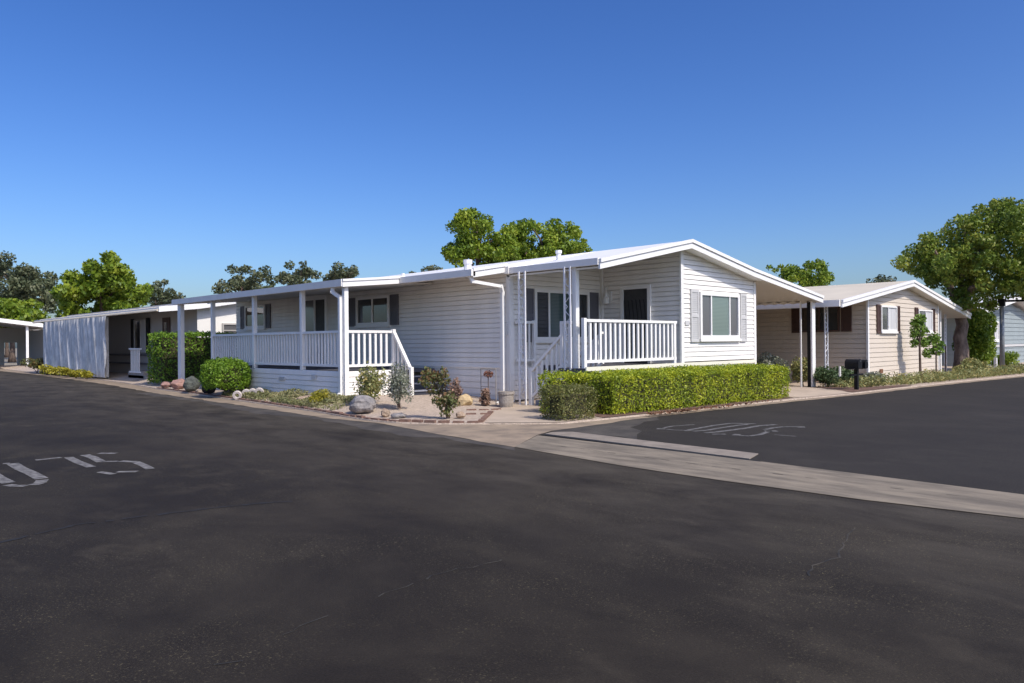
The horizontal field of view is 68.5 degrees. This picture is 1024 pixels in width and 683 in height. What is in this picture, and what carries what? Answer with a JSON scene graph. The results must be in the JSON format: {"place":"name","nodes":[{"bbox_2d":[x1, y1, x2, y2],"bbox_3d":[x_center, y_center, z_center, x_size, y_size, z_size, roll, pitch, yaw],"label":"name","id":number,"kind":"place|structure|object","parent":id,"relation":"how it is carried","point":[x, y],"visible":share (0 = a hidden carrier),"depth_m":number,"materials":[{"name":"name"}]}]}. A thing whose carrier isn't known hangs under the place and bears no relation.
{"place":"outdoors","nodes":[
{"label":"outdoors","id":0,"kind":"place"},
{"bbox_2d":[4,348,16,364],"bbox_3d":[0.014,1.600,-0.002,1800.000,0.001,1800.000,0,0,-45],"label":"ground","id":1,"kind":"structure","parent":0,"point":[6,362],"depth_m":82.05,"materials":[{"name":"grey concrete"}]},
{"bbox_2d":[4,329,42,357],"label":"distant tree","id":2,"kind":"object","parent":1,"relation":"on","point":[6,355],"visible":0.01,"depth_m":107.90,"materials":[{"name":"plant"}]},
{"bbox_2d":[0,297,51,361],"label":"green tree","id":3,"kind":"object","parent":1,"relation":"on","point":[11,308],"visible":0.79,"depth_m":74.20,"materials":[{"name":"green plant"}]},
{"bbox_2d":[0,250,59,321],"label":"eucalyptus tree","id":4,"kind":"object","parent":1,"relation":"on","point":[26,282],"visible":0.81,"depth_m":91.57,"materials":[{"name":"green plant"}]},
{"bbox_2d":[49,250,153,317],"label":"green tree","id":5,"kind":"object","parent":1,"relation":"on","point":[109,283],"visible":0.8,"depth_m":59.83,"materials":[{"name":"green plant"}]},
{"bbox_2d":[147,279,185,305],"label":"eucalyptus tree","id":6,"kind":"object","parent":1,"relation":"on","point":[168,295],"visible":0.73,"depth_m":87.77,"materials":[{"name":"green plant"}]},
{"bbox_2d":[211,264,279,293],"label":"eucalyptus tree","id":7,"kind":"object","parent":1,"relation":"on","point":[238,283],"visible":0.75,"depth_m":83.68,"materials":[{"name":"green plant"}]},
{"bbox_2d":[275,260,321,285],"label":"eucalyptus tree","id":8,"kind":"object","parent":1,"relation":"on","point":[298,276],"visible":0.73,"depth_m":86.36,"materials":[{"name":"green plant"}]},
{"bbox_2d":[322,261,359,280],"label":"eucalyptus tree","id":9,"kind":"object","parent":1,"relation":"on","point":[345,273],"visible":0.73,"depth_m":88.09,"materials":[{"name":"green plant"}]},
{"bbox_2d":[409,264,442,272],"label":"eucalyptus tree","id":10,"kind":"object","parent":1,"relation":"on","point":[429,268],"visible":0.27,"depth_m":99.32,"materials":[{"name":"green plant"}]},
{"bbox_2d":[440,207,528,267],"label":"leafy tree","id":11,"kind":"object","parent":1,"relation":"on","point":[472,245],"visible":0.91,"depth_m":42.78,"materials":[{"name":"green plant"}]},
{"bbox_2d":[493,218,592,259],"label":"leafy tree","id":12,"kind":"object","parent":1,"relation":"on","point":[555,236],"visible":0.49,"depth_m":45.03,"materials":[{"name":"green plant"}]},
{"bbox_2d":[765,258,834,286],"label":"leafy tree","id":13,"kind":"object","parent":1,"relation":"on","point":[805,277],"visible":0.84,"depth_m":60.98,"materials":[{"name":"green plant"}]},
{"bbox_2d":[866,274,896,282],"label":"eucalyptus tree","id":14,"kind":"object","parent":1,"relation":"on","point":[879,278],"visible":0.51,"depth_m":87.26,"materials":[{"name":"green plant"}]},
{"bbox_2d":[0,371,1023,682],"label":"street","id":15,"kind":"structure","parent":0,"point":[606,573],"depth_m":4.88,"materials":[{"name":"grey asphalt"}]},
{"bbox_2d":[0,318,42,365],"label":"carport","id":16,"kind":"object","parent":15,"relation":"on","point":[26,337],"visible":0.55,"depth_m":53.66,"materials":[{"name":"white metal"}]},
{"bbox_2d":[0,453,152,486],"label":"road marking","id":17,"kind":"object","parent":15,"relation":"on","point":[33,474],"visible":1,"depth_m":8.93,"materials":[{"name":"paint"}]},
{"bbox_2d":[134,393,514,450],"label":"dusty verge","id":18,"kind":"structure","parent":15,"relation":"on","point":[400,431],"depth_m":13.62,"materials":[{"name":"concrete"}]},
{"bbox_2d":[0,369,1023,446],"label":"gutter apron","id":19,"kind":"object","parent":15,"relation":"on","point":[513,435],"visible":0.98,"depth_m":13.29,"materials":[{"name":"concrete"}]},
{"bbox_2d":[19,357,43,372],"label":"shrub","id":20,"kind":"object","parent":19,"relation":"on","point":[35,363],"visible":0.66,"depth_m":39.40,"materials":[{"name":"green plant"}]},
{"bbox_2d":[37,364,51,374],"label":"shrub","id":21,"kind":"object","parent":19,"relation":"on","point":[44,368],"visible":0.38,"depth_m":37.22,"materials":[{"name":"yellow plant"}]},
{"bbox_2d":[45,366,63,375],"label":"shrub","id":22,"kind":"object","parent":19,"relation":"on","point":[53,370],"visible":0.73,"depth_m":35.79,"materials":[{"name":"yellow plant"}]},
{"bbox_2d":[57,367,72,376],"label":"shrub","id":23,"kind":"object","parent":19,"relation":"on","point":[64,370],"visible":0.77,"depth_m":34.50,"materials":[{"name":"yellow plant"}]},
{"bbox_2d":[67,369,84,377],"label":"shrub","id":24,"kind":"object","parent":19,"relation":"on","point":[71,373],"visible":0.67,"depth_m":32.82,"materials":[{"name":"yellow plant"}]},
{"bbox_2d":[78,370,95,378],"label":"shrub","id":25,"kind":"object","parent":19,"relation":"on","point":[85,374],"visible":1,"depth_m":31.75,"materials":[{"name":"yellow plant"}]},
{"bbox_2d":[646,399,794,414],"bbox_3d":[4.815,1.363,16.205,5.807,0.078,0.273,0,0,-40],"label":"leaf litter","id":26,"kind":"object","parent":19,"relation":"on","point":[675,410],"visible":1,"depth_m":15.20,"materials":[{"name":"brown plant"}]},
{"bbox_2d":[214,528,854,664],"bbox_3d":[0.602,1.448,4.709,4.579,0.001,1.059,0,0,-21],"label":"road crack","id":27,"kind":"object","parent":15,"relation":"on","point":[839,556],"visible":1,"depth_m":4.72,"materials":[{"name":"grey asphalt"}]},
{"bbox_2d":[515,435,1023,517],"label":"valley gutter","id":28,"kind":"object","parent":15,"relation":"on","point":[876,488],"visible":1,"depth_m":7.88,"materials":[{"name":"concrete"}]},
{"bbox_2d":[0,362,1023,424],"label":"garden ground","id":29,"kind":"structure","parent":0,"point":[422,407],"depth_m":16.55,"materials":[{"name":"beige gravel"}]},
{"bbox_2d":[99,373,142,380],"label":"driveway","id":30,"kind":"structure","parent":29,"relation":"on","point":[120,377],"depth_m":31.70,"materials":[{"name":"concrete"}]},
{"bbox_2d":[32,302,236,378],"bbox_3d":[-16.232,-0.258,37.203,9.000,3.590,18.580,0,0,-45],"label":"grey mobile home","id":31,"kind":"object","parent":29,"relation":"on","point":[127,331],"visible":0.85,"depth_m":32.17,"materials":[{"name":"metal"}]},
{"bbox_2d":[44,316,106,377],"bbox_3d":[-20.489,0.262,35.034,0.128,2.580,10.000,0,0,-45],"label":"shade screen","id":32,"kind":"object","parent":31,"relation":"hanging from","point":[75,344],"visible":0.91,"depth_m":34.35,"materials":[{"name":"fabric"}]},
{"bbox_2d":[133,319,145,352],"bbox_3d":[-16.402,-0.241,33.167,0.060,1.450,1.500,0,0,-44],"label":"window","id":33,"kind":"structure","parent":31,"relation":"in","point":[139,325],"depth_m":33.11,"materials":[{"name":"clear glass"}]},
{"bbox_2d":[162,317,169,332],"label":"window","id":34,"kind":"structure","parent":31,"relation":"in","point":[165,321],"depth_m":30.93,"materials":[{"name":"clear glass"}]},
{"bbox_2d":[222,323,236,332],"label":"window","id":35,"kind":"structure","parent":31,"relation":"in","point":[228,327],"depth_m":29.66,"materials":[{"name":"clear glass"}]},
{"bbox_2d":[160,382,170,386],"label":"rock","id":36,"kind":"object","parent":29,"relation":"on","point":[165,384],"visible":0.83,"depth_m":24.99,"materials":[{"name":"pink stone"}]},
{"bbox_2d":[170,378,184,388],"bbox_3d":[-10.678,1.362,24.131,0.578,0.348,0.459,0,0,-45],"label":"boulder","id":37,"kind":"object","parent":29,"relation":"on","point":[177,384],"visible":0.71,"depth_m":23.97,"materials":[{"name":"pink stone"}]},
{"bbox_2d":[146,330,236,383],"bbox_3d":[-11.458,0.543,27.688,3.614,1.942,1.396,0,0,-45],"label":"tall hedge","id":38,"kind":"object","parent":29,"relation":"on","point":[164,355],"visible":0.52,"depth_m":26.73,"materials":[{"name":"green plant"}]},
{"bbox_2d":[183,376,200,391],"bbox_3d":[-9.636,1.287,22.635,0.497,0.511,0.563,0,0,-24],"label":"boulder","id":39,"kind":"object","parent":29,"relation":"on","point":[191,383],"visible":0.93,"depth_m":22.42,"materials":[{"name":"grey stone"}]},
{"bbox_2d":[202,387,215,393],"bbox_3d":[-8.717,1.359,21.648,0.379,0.360,0.351,0,0,-45],"label":"rock","id":40,"kind":"object","parent":29,"relation":"on","point":[209,391],"visible":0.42,"depth_m":21.55,"materials":[{"name":"black stone"}]},
{"bbox_2d":[199,356,251,390],"bbox_3d":[-7.909,0.886,20.799,1.332,0.977,1.439,0,0,-45],"label":"round shrub","id":41,"kind":"object","parent":29,"relation":"on","point":[225,374],"visible":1,"depth_m":20.43,"materials":[{"name":"green plant"}]},
{"bbox_2d":[221,387,364,410],"bbox_3d":[-5.741,1.336,18.606,1.104,0.361,6.657,0,0,-45],"label":"ground cover","id":42,"kind":"object","parent":29,"relation":"on","point":[283,397],"visible":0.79,"depth_m":18.13,"materials":[{"name":"green plant"}]},
{"bbox_2d":[297,395,310,399],"bbox_3d":[-4.870,1.341,17.720,0.435,0.142,0.330,0,0,-45],"label":"rock","id":43,"kind":"object","parent":29,"relation":"on","point":[300,397],"visible":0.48,"depth_m":17.58,"materials":[{"name":"beige stone"}]},
{"bbox_2d":[307,388,331,402],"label":"sedum clump","id":44,"kind":"object","parent":29,"relation":"on","point":[318,395],"visible":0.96,"depth_m":17.02,"materials":[{"name":"yellow plant"}]},
{"bbox_2d":[156,387,492,422],"bbox_3d":[-6.058,1.491,19.337,2.489,0.095,16.292,0,0,-45],"label":"brick edging","id":45,"kind":"object","parent":29,"relation":"on","point":[485,416],"visible":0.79,"depth_m":14.98,"materials":[{"name":"brown brick"}]},
{"bbox_2d":[232,391,241,398],"bbox_3d":[-7.157,1.399,19.592,0.234,0.242,0.122,0,0,-3],"label":"ring block","id":46,"kind":"object","parent":45,"relation":"on","point":[235,393],"depth_m":19.55,"materials":[{"name":"white concrete"}]},
{"bbox_2d":[349,395,375,412],"bbox_3d":[-3.026,1.280,15.249,0.545,0.393,0.606,0,0,-11],"label":"boulder","id":47,"kind":"object","parent":29,"relation":"on","point":[362,404],"visible":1,"depth_m":15.01,"materials":[{"name":"grey stone"}]},
{"bbox_2d":[352,361,388,399],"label":"yellow flowering bush","id":48,"kind":"object","parent":29,"relation":"on","point":[372,386],"visible":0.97,"depth_m":16.06,"materials":[{"name":"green plant"}]},
{"bbox_2d":[381,408,389,416],"bbox_3d":[-2.435,1.369,14.492,0.178,0.175,0.174,0,0,-21],"label":"rock","id":49,"kind":"object","parent":29,"relation":"on","point":[385,412],"visible":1,"depth_m":14.42,"materials":[{"name":"beige stone"}]},
{"bbox_2d":[381,361,413,408],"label":"sage bush","id":50,"kind":"object","parent":29,"relation":"on","point":[399,380],"visible":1,"depth_m":15.54,"materials":[{"name":"green plant"}]},
{"bbox_2d":[391,413,406,417],"bbox_3d":[-2.167,1.411,14.336,0.293,0.100,0.390,0,0,-1],"label":"rock","id":51,"kind":"object","parent":29,"relation":"on","point":[397,415],"visible":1,"depth_m":14.20,"materials":[{"name":"white stone"}]},
{"bbox_2d":[417,366,460,417],"bbox_3d":[-1.345,0.949,14.091,0.779,1.008,0.507,-1,0,7],"label":"rose bush","id":52,"kind":"object","parent":29,"relation":"on","point":[445,397],"visible":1,"depth_m":14.03,"materials":[{"name":"green plant"}]},
{"bbox_2d":[447,377,462,404],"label":"rosette plant","id":53,"kind":"object","parent":29,"relation":"on","point":[456,389],"visible":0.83,"depth_m":16.63,"materials":[{"name":"brown plant"}]},
{"bbox_2d":[456,411,465,417],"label":"rock","id":54,"kind":"object","parent":29,"relation":"on","point":[461,414],"visible":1,"depth_m":14.06,"materials":[{"name":"stone"}]},
{"bbox_2d":[457,394,472,405],"bbox_3d":[-1.046,1.320,16.713,0.354,0.314,0.405,0,0,-6],"label":"rock","id":55,"kind":"object","parent":29,"relation":"on","point":[465,399],"visible":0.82,"depth_m":16.55,"materials":[{"name":"beige stone"}]},
{"bbox_2d":[467,408,500,409],"bbox_3d":[-0.592,1.448,15.843,0.729,0.071,0.075,0,0,-10],"label":"brick border","id":56,"kind":"object","parent":29,"relation":"on","point":[486,409],"visible":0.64,"depth_m":15.82,"materials":[{"name":"brown brick"}]},
{"bbox_2d":[479,388,490,405],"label":"spiky plant","id":57,"kind":"object","parent":29,"relation":"on","point":[484,399],"visible":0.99,"depth_m":16.58,"materials":[{"name":"brown plant"}]},
{"bbox_2d":[480,368,496,404],"bbox_3d":[-0.552,1.015,17.005,0.511,0.822,0.200,-1,0,32],"label":"garden trellis","id":58,"kind":"object","parent":29,"relation":"on","point":[489,373],"visible":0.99,"depth_m":16.97,"materials":[{"name":"metal"}]},
{"bbox_2d":[172,239,823,404],"bbox_3d":[-1.474,-0.397,24.472,13.592,3.940,17.630,0,0,-45],"label":"mobile home","id":59,"kind":"object","parent":29,"relation":"on","point":[520,325],"visible":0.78,"depth_m":18.78,"materials":[{"name":"white"}]},
{"bbox_2d":[244,304,266,329],"bbox_3d":[-9.130,-0.848,26.683,0.085,0.880,1.610,0,0,-44],"label":"window","id":60,"kind":"structure","parent":59,"relation":"in","point":[260,308],"depth_m":26.57,"materials":[{"name":"grey glass"}]},
{"bbox_2d":[305,294,327,363],"bbox_3d":[-6.236,-0.367,23.760,0.060,2.160,1.530,0,0,-44],"label":"sliding door","id":61,"kind":"structure","parent":59,"relation":"in","point":[316,307],"depth_m":23.65,"materials":[{"name":"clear glass"}]},
{"bbox_2d":[354,295,390,327],"bbox_3d":[-3.989,-0.844,21.452,0.085,0.890,1.720,0,0,-44],"label":"window","id":62,"kind":"structure","parent":59,"relation":"in","point":[371,311],"depth_m":21.44,"materials":[{"name":"brown glass"}]},
{"bbox_2d":[534,289,589,342],"bbox_3d":[1.271,-0.618,18.704,2.100,1.300,0.085,0,0,-44],"label":"window","id":63,"kind":"structure","parent":59,"relation":"in","point":[548,304],"depth_m":18.45,"materials":[{"name":"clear glass"}]},
{"bbox_2d":[620,284,651,362],"bbox_3d":[3.120,-0.434,18.997,0.085,1.960,0.920,0,0,-44],"label":"door","id":64,"kind":"structure","parent":59,"relation":"in","point":[635,301],"depth_m":19.01,"materials":[{"name":"black glass"}]},
{"bbox_2d":[699,291,741,341],"bbox_3d":[5.342,-0.623,19.270,2.000,1.240,0.085,0,0,-44],"label":"window","id":65,"kind":"structure","parent":59,"relation":"in","point":[719,313],"depth_m":19.24,"materials":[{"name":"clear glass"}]},
{"bbox_2d":[485,401,596,422],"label":"walkway","id":66,"kind":"structure","parent":29,"relation":"on","point":[521,413],"depth_m":14.37,"materials":[{"name":"concrete"}]},
{"bbox_2d":[497,391,514,407],"bbox_3d":[-0.128,1.266,16.476,0.380,0.350,0.380,0,0,-45],"label":"flower pot","id":67,"kind":"object","parent":66,"relation":"on","point":[506,398],"visible":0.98,"depth_m":16.34,"materials":[{"name":"concrete"}]},
{"bbox_2d":[537,369,578,412],"bbox_3d":[0.958,1.008,15.245,1.073,0.931,0.606,0,0,-45],"label":"clipped shrub","id":68,"kind":"object","parent":29,"relation":"on","point":[553,377],"visible":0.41,"depth_m":15.07,"materials":[{"name":"green plant"}]},
{"bbox_2d":[538,381,598,420],"bbox_3d":[1.043,1.110,13.885,1.084,0.752,0.892,0,0,-45],"label":"boxy bush","id":69,"kind":"object","parent":29,"relation":"on","point":[560,402],"visible":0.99,"depth_m":13.71,"materials":[{"name":"green plant"}]},
{"bbox_2d":[590,395,792,417],"bbox_3d":[3.880,1.396,16.860,7.059,0.001,1.622,0,0,-41],"label":"hedge bed","id":70,"kind":"object","parent":29,"relation":"on","point":[598,414],"visible":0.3,"depth_m":15.78,"materials":[{"name":"brown soil"}]},
{"bbox_2d":[568,363,791,414],"bbox_3d":[3.989,1.003,16.944,6.636,0.959,1.521,0,0,-40],"label":"clipped hedge","id":71,"kind":"object","parent":70,"relation":"on","point":[623,390],"visible":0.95,"depth_m":15.93,"materials":[{"name":"green plant"}]},
{"bbox_2d":[757,352,789,371],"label":"shrub","id":72,"kind":"object","parent":29,"relation":"on","point":[764,358],"visible":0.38,"depth_m":23.84,"materials":[{"name":"green plant"}]},
{"bbox_2d":[790,356,807,385],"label":"shrub","id":73,"kind":"object","parent":29,"relation":"on","point":[795,369],"visible":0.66,"depth_m":23.84,"materials":[{"name":"green plant"}]},
{"bbox_2d":[782,387,848,397],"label":"driveway","id":74,"kind":"structure","parent":29,"relation":"on","point":[800,392],"depth_m":20.18,"materials":[{"name":"concrete"}]},
{"bbox_2d":[813,366,842,386],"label":"shrub","id":75,"kind":"object","parent":29,"relation":"on","point":[824,374],"visible":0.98,"depth_m":22.63,"materials":[{"name":"green plant"}]},
{"bbox_2d":[832,366,859,386],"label":"shrub","id":76,"kind":"object","parent":29,"relation":"on","point":[845,372],"visible":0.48,"depth_m":23.48,"materials":[{"name":"green plant"}]},
{"bbox_2d":[806,385,911,391],"bbox_3d":[9.736,1.394,22.347,4.000,0.086,2.750,0,0,-45],"label":"mulch bed","id":77,"kind":"object","parent":29,"relation":"on","point":[849,389],"visible":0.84,"depth_m":21.69,"materials":[{"name":"brown soil"}]},
{"bbox_2d":[839,359,867,389],"bbox_3d":[9.647,0.940,21.170,0.867,0.904,0.530,0,0,-45],"label":"mailbox post","id":78,"kind":"object","parent":77,"relation":"on","point":[856,365],"visible":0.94,"depth_m":21.04,"materials":[{"name":"black metal"}]},
{"bbox_2d":[756,280,971,386],"bbox_3d":[8.950,-0.327,33.706,13.780,3.720,17.070,0,0,-45],"label":"beige mobile home","id":79,"kind":"object","parent":29,"relation":"on","point":[869,322],"visible":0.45,"depth_m":26.69,"materials":[{"name":"beige wood"}]},
{"bbox_2d":[802,306,839,331],"bbox_3d":[10.745,-0.772,26.234,0.060,0.880,1.350,0,0,-44],"label":"window","id":80,"kind":"structure","parent":79,"relation":"in","point":[833,312],"depth_m":26.15,"materials":[{"name":"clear glass"}]},
{"bbox_2d":[881,305,898,332],"bbox_3d":[13.246,-0.768,26.407,1.580,0.970,0.085,0,0,-44],"label":"window","id":81,"kind":"structure","parent":79,"relation":"in","point":[888,313],"depth_m":26.35,"materials":[{"name":"white glass"}]},
{"bbox_2d":[918,309,933,333],"bbox_3d":[16.031,-0.769,29.144,1.690,0.930,0.085,0,0,-44],"label":"window","id":82,"kind":"structure","parent":79,"relation":"in","point":[929,313],"depth_m":29.44,"materials":[{"name":"white glass"}]},
{"bbox_2d":[860,371,885,386],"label":"shrub","id":83,"kind":"object","parent":29,"relation":"on","point":[872,373],"visible":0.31,"depth_m":23.79,"materials":[{"name":"green plant"}]},
{"bbox_2d":[815,363,1023,387],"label":"ground cover","id":84,"kind":"object","parent":29,"relation":"on","point":[934,376],"visible":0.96,"depth_m":24.84,"materials":[{"name":"green plant"}]},
{"bbox_2d":[908,313,946,374],"bbox_3d":[14.822,0.190,26.801,1.334,2.432,0.496,-1,0,1],"label":"young tree","id":85,"kind":"object","parent":29,"relation":"on","point":[917,331],"visible":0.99,"depth_m":26.73,"materials":[{"name":"green plant"}]},
{"bbox_2d":[890,196,1023,367],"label":"street tree","id":86,"kind":"object","parent":29,"relation":"on","point":[967,258],"visible":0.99,"depth_m":31.15,"materials":[{"name":"green plant"}]},
{"bbox_2d":[952,362,975,374],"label":"shrub","id":87,"kind":"object","parent":29,"relation":"on","point":[966,365],"visible":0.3,"depth_m":29.24,"materials":[{"name":"green plant"}]},
{"bbox_2d":[959,357,982,368],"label":"shrub","id":88,"kind":"object","parent":29,"relation":"on","point":[974,362],"visible":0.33,"depth_m":30.01,"materials":[{"name":"green plant"}]},
{"bbox_2d":[951,303,997,364],"bbox_3d":[22.506,-0.252,36.566,2.480,3.370,1.825,0,0,-45],"label":"tall shrub","id":89,"kind":"object","parent":29,"relation":"on","point":[980,340],"visible":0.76,"depth_m":35.89,"materials":[{"name":"green plant"}]},
{"bbox_2d":[941,295,1023,365],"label":"teal house","id":90,"kind":"structure","parent":29,"relation":"on","point":[1014,325],"depth_m":44.66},
{"bbox_2d":[991,321,999,341],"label":"window","id":91,"kind":"structure","parent":90,"relation":"in","point":[996,334],"depth_m":42.82,"materials":[{"name":"white glass"}]},
{"bbox_2d":[979,360,990,368],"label":"shrub","id":92,"kind":"object","parent":29,"relation":"on","point":[985,363],"visible":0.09,"depth_m":30.56,"materials":[{"name":"green plant"}]},
{"bbox_2d":[988,351,1019,365],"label":"shrub","id":93,"kind":"object","parent":29,"relation":"on","point":[1010,357],"visible":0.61,"depth_m":39.59,"materials":[{"name":"green plant"}]},
{"bbox_2d":[998,299,1023,366],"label":"post","id":94,"kind":"object","parent":29,"relation":"on","point":[1002,303],"visible":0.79,"depth_m":32.88,"materials":[{"name":"black metal"}]},
{"bbox_2d":[0,0,1023,347],"label":"sky","id":95,"kind":"structure","parent":0,"point":[187,141],"materials":[{"name":"blue"}]},
{"bbox_2d":[528,372,1023,493],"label":"side street","id":96,"kind":"structure","parent":0,"point":[970,435],"depth_m":11.62,"materials":[{"name":"grey asphalt"}]},
{"bbox_2d":[553,416,658,438],"bbox_3d":[2.445,1.442,12.918,3.620,0.001,1.820,0,0,-45],"label":"dusty corner","id":97,"kind":"object","parent":96,"relation":"on","point":[623,428],"visible":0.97,"depth_m":12.41,"materials":[{"name":"concrete"}]},
{"bbox_2d":[540,434,760,461],"bbox_3d":[1.718,1.439,10.365,0.065,0.001,3.804,0,0,-42],"label":"joint seam","id":98,"kind":"object","parent":96,"relation":"on","point":[656,448],"visible":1,"depth_m":10.05,"materials":[{"name":"grey concrete"}]},
{"bbox_2d":[546,432,757,458],"bbox_3d":[1.849,1.437,10.641,0.487,0.012,3.637,0,0,-41],"label":"kerb strip","id":99,"kind":"object","parent":96,"relation":"on","point":[687,448],"visible":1,"depth_m":10.41,"materials":[{"name":"concrete"}]},
{"bbox_2d":[657,423,804,435],"bbox_3d":[3.757,1.428,12.313,1.944,0.001,2.182,0,0,-45],"label":"road marking","id":100,"kind":"object","parent":96,"relation":"on","point":[766,430],"visible":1,"depth_m":12.40,"materials":[{"name":"paint"}]}
]}

